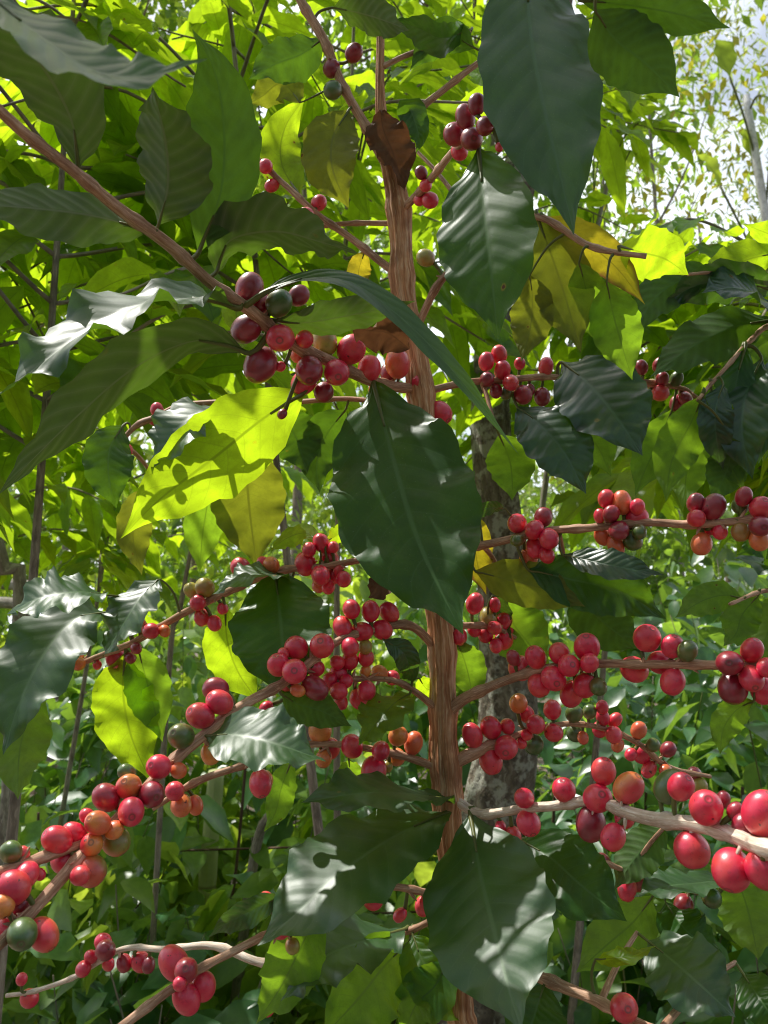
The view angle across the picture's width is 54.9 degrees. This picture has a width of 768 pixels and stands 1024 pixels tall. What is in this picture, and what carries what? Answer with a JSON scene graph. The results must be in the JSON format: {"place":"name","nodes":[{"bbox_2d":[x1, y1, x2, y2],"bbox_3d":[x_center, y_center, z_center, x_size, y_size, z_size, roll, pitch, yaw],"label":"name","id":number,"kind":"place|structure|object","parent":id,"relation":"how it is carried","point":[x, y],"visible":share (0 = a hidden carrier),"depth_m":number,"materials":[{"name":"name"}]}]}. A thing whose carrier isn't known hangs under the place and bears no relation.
{"place":"outdoors","nodes":[
{"label":"outdoors","id":0,"kind":"place"},
{"bbox_2d":[30,647,674,919],"bbox_3d":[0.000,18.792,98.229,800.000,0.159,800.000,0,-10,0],"label":"ground","id":1,"kind":"structure","parent":0,"point":[540,760],"depth_m":8.73,"materials":[{"name":"soil"}]},
{"bbox_2d":[0,537,25,865],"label":"sapling stem","id":2,"kind":"object","parent":1,"relation":"on","point":[16,570],"visible":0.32,"depth_m":1.49,"materials":[{"name":"plant"}]},
{"bbox_2d":[0,505,73,648],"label":"shrub","id":3,"kind":"object","parent":1,"relation":"on","point":[3,638],"visible":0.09,"depth_m":4.92,"materials":[{"name":"green plant"}]},
{"bbox_2d":[4,929,85,1023],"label":"shrub","id":4,"kind":"object","parent":1,"relation":"on","point":[8,979],"visible":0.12,"depth_m":1.66,"materials":[{"name":"green plant"}]},
{"bbox_2d":[0,570,97,808],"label":"shrub","id":5,"kind":"object","parent":1,"relation":"on","point":[24,799],"visible":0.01,"depth_m":3.25,"materials":[{"name":"green plant"}]},
{"bbox_2d":[1,579,27,589],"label":"fallen branch","id":6,"kind":"object","parent":5,"relation":"on","point":[10,586],"visible":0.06,"depth_m":3.10,"materials":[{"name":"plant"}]},
{"bbox_2d":[3,78,139,490],"bbox_3d":[-5.813,-3.379,9.393,7.036,12.731,6.796,0,-10,0],"label":"background tree","id":7,"kind":"object","parent":1,"relation":"on","point":[44,326],"visible":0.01,"depth_m":9.84,"materials":[{"name":"green plant"}]},
{"bbox_2d":[1,846,166,1023],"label":"shrub","id":8,"kind":"object","parent":1,"relation":"on","point":[12,956],"visible":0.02,"depth_m":1.69,"materials":[{"name":"green plant"}]},
{"bbox_2d":[0,645,173,902],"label":"shrub","id":9,"kind":"object","parent":1,"relation":"on","point":[66,709],"visible":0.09,"depth_m":2.46,"materials":[{"name":"green plant"}]},
{"bbox_2d":[0,80,178,611],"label":"coffee tree","id":10,"kind":"object","parent":1,"relation":"on","point":[65,502],"visible":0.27,"depth_m":1.82,"materials":[{"name":"green plant"}]},
{"bbox_2d":[15,848,170,1023],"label":"shrub","id":11,"kind":"object","parent":1,"relation":"on","point":[139,889],"visible":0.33,"depth_m":1.50,"materials":[{"name":"green plant"}]},
{"bbox_2d":[0,686,186,902],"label":"shrub","id":12,"kind":"object","parent":1,"relation":"on","point":[56,752],"visible":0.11,"depth_m":2.38,"materials":[{"name":"green plant"}]},
{"bbox_2d":[0,0,213,594],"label":"coffee tree","id":13,"kind":"object","parent":1,"relation":"on","point":[127,31],"visible":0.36,"depth_m":1.05,"materials":[{"name":"green plant"}]},
{"bbox_2d":[3,905,213,1023],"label":"shrub","id":14,"kind":"object","parent":1,"relation":"on","point":[138,923],"visible":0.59,"depth_m":1.52,"materials":[{"name":"green plant"}]},
{"bbox_2d":[3,799,215,1023],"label":"shrub","id":15,"kind":"object","parent":1,"relation":"on","point":[141,850],"visible":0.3,"depth_m":1.73,"materials":[{"name":"green plant"}]},
{"bbox_2d":[11,424,223,732],"bbox_3d":[-1.630,0.790,4.666,1.688,2.866,1.520,6,-12,-31],"label":"shrub","id":16,"kind":"object","parent":1,"relation":"on","point":[193,574],"visible":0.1,"depth_m":4.95,"materials":[{"name":"green plant"}]},
{"bbox_2d":[14,791,234,1017],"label":"shrub","id":17,"kind":"object","parent":1,"relation":"on","point":[213,813],"visible":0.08,"depth_m":1.94,"materials":[{"name":"green plant"}]},
{"bbox_2d":[21,575,237,819],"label":"shrub","id":18,"kind":"object","parent":1,"relation":"on","point":[189,664],"visible":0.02,"depth_m":3.06,"materials":[{"name":"green plant"}]},
{"bbox_2d":[0,597,12,608],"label":"fallen branch","id":19,"kind":"object","parent":18,"relation":"on","point":[6,602],"visible":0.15,"depth_m":2.84,"materials":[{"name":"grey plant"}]},
{"bbox_2d":[4,251,324,825],"bbox_3d":[-0.781,0.330,2.146,1.157,2.897,1.119,-6,-12,32],"label":"coffee tree","id":20,"kind":"object","parent":1,"relation":"on","point":[72,564],"visible":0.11,"depth_m":2.15,"materials":[{"name":"green plant"}]},
{"bbox_2d":[110,1005,220,1023],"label":"shrub","id":21,"kind":"object","parent":1,"relation":"on","point":[196,1018],"visible":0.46,"depth_m":1.41,"materials":[{"name":"green plant"}]},
{"bbox_2d":[0,0,336,767],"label":"background tree","id":22,"kind":"object","parent":1,"relation":"on","point":[160,20],"visible":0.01,"depth_m":7.75,"materials":[{"name":"green plant"}]},
{"bbox_2d":[87,601,252,1020],"bbox_3d":[-0.799,1.129,2.941,0.673,1.600,1.038,0,-10,0],"label":"shrub","id":23,"kind":"object","parent":1,"relation":"on","point":[185,697],"visible":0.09,"depth_m":2.86,"materials":[{"name":"green plant"}]},
{"bbox_2d":[148,551,191,977],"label":"sapling stem","id":24,"kind":"object","parent":1,"relation":"on","point":[153,928],"visible":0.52,"depth_m":1.65,"materials":[{"name":"grey plant"}]},
{"bbox_2d":[25,871,328,1023],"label":"shrub","id":25,"kind":"object","parent":1,"relation":"on","point":[245,1010],"visible":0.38,"depth_m":1.48,"materials":[{"name":"green plant"}]},
{"bbox_2d":[0,0,371,1023],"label":"coffee tree","id":26,"kind":"object","parent":1,"relation":"on","point":[178,232],"visible":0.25,"depth_m":1.03,"materials":[{"name":"green plant"}]},
{"bbox_2d":[112,706,261,951],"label":"shrub","id":27,"kind":"object","parent":1,"relation":"on","point":[230,808],"visible":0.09,"depth_m":2.52,"materials":[{"name":"green plant"}]},
{"bbox_2d":[198,769,223,970],"bbox_3d":[-0.504,1.286,2.095,0.058,1.075,0.125,6,-11,-29],"label":"bamboo post","id":28,"kind":"object","parent":1,"relation":"on","point":[207,877],"visible":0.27,"depth_m":2.13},
{"bbox_2d":[230,814,266,1003],"bbox_3d":[-0.304,1.159,1.739,0.232,1.204,0.044,-3,-10,15],"label":"dead stick","id":29,"kind":"object","parent":1,"relation":"on","point":[258,837],"visible":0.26,"depth_m":1.79,"materials":[{"name":"grey plant"}]},
{"bbox_2d":[161,575,343,883],"bbox_3d":[-0.735,1.188,3.572,0.845,1.703,1.258,4,-11,-23],"label":"shrub","id":30,"kind":"object","parent":1,"relation":"on","point":[308,583],"visible":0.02,"depth_m":3.43,"materials":[{"name":"green plant"}]},
{"bbox_2d":[32,0,485,575],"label":"background tree","id":31,"kind":"object","parent":1,"relation":"on","point":[338,26],"visible":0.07,"depth_m":7.88,"materials":[{"name":"green plant"}]},
{"bbox_2d":[199,985,318,1023],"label":"shrub","id":32,"kind":"object","parent":1,"relation":"on","point":[213,1002],"visible":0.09,"depth_m":1.62,"materials":[{"name":"green plant"}]},
{"bbox_2d":[139,902,383,1023],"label":"shrub","id":33,"kind":"object","parent":1,"relation":"on","point":[227,971],"visible":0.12,"depth_m":1.62,"materials":[{"name":"green plant"}]},
{"bbox_2d":[139,728,393,1017],"bbox_3d":[-0.282,1.204,2.084,0.784,1.154,0.685,5,-11,-28],"label":"shrub","id":34,"kind":"object","parent":1,"relation":"on","point":[218,900],"visible":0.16,"depth_m":2.04,"materials":[{"name":"green plant"}]},
{"bbox_2d":[0,0,539,835],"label":"coffee tree","id":35,"kind":"object","parent":1,"relation":"on","point":[456,320],"visible":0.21,"depth_m":1.19,"materials":[{"name":"green plant"}]},
{"bbox_2d":[168,477,375,775],"bbox_3d":[-0.674,0.955,5.109,1.590,2.695,1.367,-5,-11,28],"label":"shrub","id":36,"kind":"object","parent":1,"relation":"on","point":[325,515],"visible":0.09,"depth_m":5.23,"materials":[{"name":"green plant"}]},
{"bbox_2d":[81,251,468,657],"bbox_3d":[-2.264,-1.115,11.398,7.461,8.957,6.965,-5,-11,26],"label":"background tree","id":37,"kind":"object","parent":1,"relation":"on","point":[304,511],"visible":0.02,"depth_m":11.57,"materials":[{"name":"green plant"}]},
{"bbox_2d":[190,674,380,885],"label":"shrub","id":38,"kind":"object","parent":1,"relation":"on","point":[276,834],"visible":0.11,"depth_m":2.47,"materials":[{"name":"green plant"}]},
{"bbox_2d":[184,914,420,1023],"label":"shrub","id":39,"kind":"object","parent":1,"relation":"on","point":[225,989],"visible":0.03,"depth_m":1.84,"materials":[{"name":"green plant"}]},
{"bbox_2d":[31,762,574,1018],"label":"leaf litter","id":40,"kind":"object","parent":1,"relation":"on","point":[299,820],"depth_m":7.53,"materials":[{"name":"brown plant"}]},
{"bbox_2d":[534,754,767,1023],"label":"shrub","id":41,"kind":"object","parent":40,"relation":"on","point":[565,925],"visible":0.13,"depth_m":1.62,"materials":[{"name":"green plant"}]},
{"bbox_2d":[556,678,767,998],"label":"shrub","id":42,"kind":"object","parent":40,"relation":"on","point":[728,759],"visible":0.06,"depth_m":2.16,"materials":[{"name":"green plant"}]},
{"bbox_2d":[231,810,436,1023],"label":"shrub","id":43,"kind":"object","parent":1,"relation":"on","point":[260,881],"visible":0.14,"depth_m":1.71,"materials":[{"name":"green plant"}]},
{"bbox_2d":[267,685,428,899],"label":"shrub","id":44,"kind":"object","parent":1,"relation":"on","point":[399,776],"visible":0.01,"depth_m":2.79,"materials":[{"name":"green plant"}]},
{"bbox_2d":[49,0,651,818],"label":"coffee tree","id":45,"kind":"object","parent":1,"relation":"on","point":[407,82],"visible":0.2,"depth_m":1.57,"materials":[{"name":"green plant"}]},
{"bbox_2d":[280,765,432,927],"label":"shrub","id":46,"kind":"object","parent":1,"relation":"on","point":[363,811],"visible":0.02,"depth_m":2.48,"materials":[{"name":"green plant"}]},
{"bbox_2d":[276,611,467,861],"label":"shrub","id":47,"kind":"object","parent":1,"relation":"on","point":[421,782],"visible":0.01,"depth_m":3.50,"materials":[{"name":"green plant"}]},
{"bbox_2d":[304,539,460,891],"bbox_3d":[0.021,1.044,3.145,0.695,1.837,0.911,0,-10,0],"label":"shrub","id":48,"kind":"object","parent":1,"relation":"on","point":[361,590],"visible":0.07,"depth_m":3.08,"materials":[{"name":"green plant"}]},
{"bbox_2d":[0,375,765,682],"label":"woodland","id":49,"kind":"object","parent":1,"relation":"on","point":[5,622],"visible":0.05,"depth_m":22.65,"materials":[{"name":"green plant"}]},
{"bbox_2d":[0,0,767,1023],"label":"coffee tree","id":50,"kind":"object","parent":1,"relation":"on","point":[410,510],"visible":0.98,"depth_m":0.48,"materials":[{"name":"green plant"}]},
{"bbox_2d":[352,317,409,354],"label":"dead leaf","id":51,"kind":"object","parent":50,"relation":"on","point":[385,335],"visible":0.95,"depth_m":0.51,"materials":[{"name":"brown plant"}]},
{"bbox_2d":[364,110,415,191],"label":"dead leaf","id":52,"kind":"object","parent":50,"relation":"on","point":[388,139],"visible":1,"depth_m":0.58,"materials":[{"name":"brown plant"}]},
{"bbox_2d":[36,769,743,942],"bbox_3d":[0.000,1.226,1.907,2.702,1.167,0.124,0,-10,0],"label":"fence","id":53,"kind":"object","parent":1,"relation":"on","point":[238,849],"visible":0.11,"depth_m":1.95,"materials":[{"name":"brown wood"}]},
{"bbox_2d":[233,59,587,622],"bbox_3d":[0.576,-2.039,12.863,7.305,11.286,6.880,0,-10,0],"label":"background tree","id":54,"kind":"object","parent":1,"relation":"on","point":[453,421],"visible":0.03,"depth_m":12.59,"materials":[{"name":"green plant"}]},
{"bbox_2d":[347,606,551,858],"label":"shrub","id":55,"kind":"object","parent":1,"relation":"on","point":[403,609],"visible":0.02,"depth_m":3.33,"materials":[{"name":"green plant"}]},
{"bbox_2d":[385,590,557,786],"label":"shrub","id":56,"kind":"object","parent":1,"relation":"on","point":[551,620],"visible":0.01,"depth_m":4.96,"materials":[{"name":"green plant"}]},
{"bbox_2d":[386,0,572,1023],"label":"shade tree","id":57,"kind":"object","parent":1,"relation":"on","point":[483,790],"visible":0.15,"depth_m":1.55,"materials":[{"name":"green plant"}]},
{"bbox_2d":[384,592,586,861],"bbox_3d":[0.447,1.047,3.021,1.022,1.790,0.809,0,-10,0],"label":"shrub","id":58,"kind":"object","parent":1,"relation":"on","point":[467,714],"visible":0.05,"depth_m":3.09,"materials":[{"name":"green plant"}]},
{"bbox_2d":[306,0,698,261],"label":"coffee tree","id":59,"kind":"object","parent":1,"relation":"on","point":[425,227],"visible":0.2,"depth_m":2.11,"materials":[{"name":"green plant"}]},
{"bbox_2d":[421,854,613,1004],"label":"shrub","id":60,"kind":"object","parent":1,"relation":"on","point":[563,1000],"visible":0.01,"depth_m":1.95,"materials":[{"name":"green plant"}]},
{"bbox_2d":[273,0,763,604],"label":"background tree","id":61,"kind":"object","parent":1,"relation":"on","point":[489,144],"visible":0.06,"depth_m":8.00,"materials":[{"name":"green plant"}]},
{"bbox_2d":[535,637,661,957],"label":"shrub","id":62,"kind":"object","parent":1,"relation":"on","point":[549,755],"visible":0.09,"depth_m":2.57,"materials":[{"name":"green plant"}]},
{"bbox_2d":[436,231,767,1023],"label":"coffee tree","id":63,"kind":"object","parent":1,"relation":"on","point":[650,339],"visible":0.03,"depth_m":1.52,"materials":[{"name":"green plant"}]},
{"bbox_2d":[534,76,695,801],"bbox_3d":[0.692,0.175,2.056,0.549,3.170,0.455,-8,-13,37],"label":"background tree","id":64,"kind":"object","parent":1,"relation":"on","point":[630,156],"visible":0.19,"depth_m":2.15,"materials":[{"name":"green plant"}]},
{"bbox_2d":[537,549,708,821],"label":"shrub","id":65,"kind":"object","parent":1,"relation":"on","point":[672,609],"visible":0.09,"depth_m":3.40,"materials":[{"name":"green plant"}]},
{"bbox_2d":[521,488,736,763],"bbox_3d":[1.528,1.000,4.850,1.434,2.517,1.388,5,-11,-26],"label":"shrub","id":66,"kind":"object","parent":1,"relation":"on","point":[659,548],"visible":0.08,"depth_m":4.85,"materials":[{"name":"green plant"}]},
{"bbox_2d":[536,765,723,995],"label":"shrub","id":67,"kind":"object","parent":1,"relation":"on","point":[562,825],"visible":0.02,"depth_m":1.84,"materials":[{"name":"green plant"}]},
{"bbox_2d":[543,895,716,1022],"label":"shrub","id":68,"kind":"object","parent":1,"relation":"on","point":[557,970],"visible":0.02,"depth_m":1.66,"materials":[{"name":"green plant"}]},
{"bbox_2d":[535,960,736,1023],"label":"shrub","id":69,"kind":"object","parent":1,"relation":"on","point":[582,1013],"visible":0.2,"depth_m":1.46,"materials":[{"name":"green plant"}]},
{"bbox_2d":[519,0,767,546],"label":"background tree","id":70,"kind":"object","parent":1,"relation":"on","point":[526,509],"visible":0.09,"depth_m":9.90,"materials":[{"name":"green plant"}]},
{"bbox_2d":[529,2,767,584],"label":"background tree","id":71,"kind":"object","parent":1,"relation":"on","point":[700,178],"visible":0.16,"depth_m":6.37,"materials":[{"name":"green plant"}]},
{"bbox_2d":[538,128,758,644],"bbox_3d":[5.417,-1.612,13.144,6.132,10.541,6.859,0,-10,0],"label":"background tree","id":72,"kind":"object","parent":1,"relation":"on","point":[700,234],"visible":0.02,"depth_m":13.44,"materials":[{"name":"green plant"}]},
{"bbox_2d":[537,676,767,844],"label":"shrub","id":73,"kind":"object","parent":1,"relation":"on","point":[614,696],"visible":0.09,"depth_m":2.04,"materials":[{"name":"green plant"}]},
{"bbox_2d":[570,756,734,823],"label":"shrub","id":74,"kind":"object","parent":1,"relation":"on","point":[575,774],"depth_m":2.45,"materials":[{"name":"green plant"}]},
{"bbox_2d":[544,829,767,1023],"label":"shrub","id":75,"kind":"object","parent":1,"relation":"on","point":[617,986],"visible":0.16,"depth_m":1.48,"materials":[{"name":"green plant"}]},
{"bbox_2d":[550,212,767,562],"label":"coffee tree","id":76,"kind":"object","parent":1,"relation":"on","point":[580,507],"visible":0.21,"depth_m":1.20,"materials":[{"name":"green plant"}]},
{"bbox_2d":[585,505,756,698],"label":"shrub","id":77,"kind":"object","parent":1,"relation":"on","point":[727,554],"visible":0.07,"depth_m":4.69,"materials":[{"name":"green plant"}]},
{"bbox_2d":[625,560,767,773],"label":"shrub","id":78,"kind":"object","parent":1,"relation":"on","point":[665,590],"visible":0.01,"depth_m":3.28,"materials":[{"name":"green plant"}]},
{"bbox_2d":[633,560,767,798],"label":"shrub","id":79,"kind":"object","parent":1,"relation":"on","point":[706,652],"visible":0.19,"depth_m":2.46,"materials":[{"name":"green plant"}]},
{"bbox_2d":[634,220,767,657],"bbox_3d":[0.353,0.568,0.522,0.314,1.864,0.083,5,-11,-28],"label":"coffee tree","id":80,"kind":"object","parent":1,"relation":"on","point":[721,424],"visible":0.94,"depth_m":0.60,"materials":[{"name":"green plant"}]},
{"bbox_2d":[639,567,764,780],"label":"shrub","id":81,"kind":"object","parent":1,"relation":"on","point":[748,576],"visible":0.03,"depth_m":2.69,"materials":[{"name":"green plant"}]},
{"bbox_2d":[656,989,753,1023],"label":"shrub","id":82,"kind":"object","parent":1,"relation":"on","point":[697,1018],"visible":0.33,"depth_m":1.24,"materials":[{"name":"green plant"}]},
{"bbox_2d":[643,65,767,587],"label":"background tree","id":83,"kind":"object","parent":1,"relation":"on","point":[715,542],"visible":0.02,"depth_m":10.89,"materials":[{"name":"green plant"}]},
{"bbox_2d":[658,0,767,242],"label":"background tree","id":84,"kind":"object","parent":1,"relation":"on","point":[755,51],"visible":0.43,"depth_m":8.68,"materials":[{"name":"green plant"}]},
{"bbox_2d":[673,670,767,975],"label":"shrub","id":85,"kind":"object","parent":1,"relation":"on","point":[754,774],"visible":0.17,"depth_m":1.63,"materials":[{"name":"green plant"}]},
{"bbox_2d":[686,895,767,1023],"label":"shrub","id":86,"kind":"object","parent":1,"relation":"on","point":[747,960],"visible":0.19,"depth_m":1.35,"materials":[{"name":"green plant"}]},
{"bbox_2d":[708,843,749,973],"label":"shrub","id":87,"kind":"object","parent":1,"relation":"on","point":[730,948],"depth_m":1.66,"materials":[{"name":"green plant"}]},
{"bbox_2d":[698,39,767,237],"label":"pale stemmed tree","id":88,"kind":"object","parent":1,"relation":"on","point":[724,52],"visible":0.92,"depth_m":5.36,"materials":[{"name":"white plant"}]},
{"bbox_2d":[710,646,767,808],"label":"shrub","id":89,"kind":"object","parent":1,"relation":"on","point":[737,650],"visible":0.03,"depth_m":2.14,"materials":[{"name":"green plant"}]},
{"bbox_2d":[166,767,550,1021],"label":"weeds","id":90,"kind":"object","parent":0,"point":[549,774],"visible":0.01,"depth_m":6.93,"materials":[{"name":"green plant"}]},
{"bbox_2d":[292,928,428,1023],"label":"shrub","id":91,"kind":"object","parent":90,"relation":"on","point":[425,932],"visible":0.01,"depth_m":1.91,"materials":[{"name":"green plant"}]},
{"bbox_2d":[0,0,767,644],"label":"sky","id":92,"kind":"structure","parent":0,"point":[756,22],"materials":[{"name":"white"}]}
]}

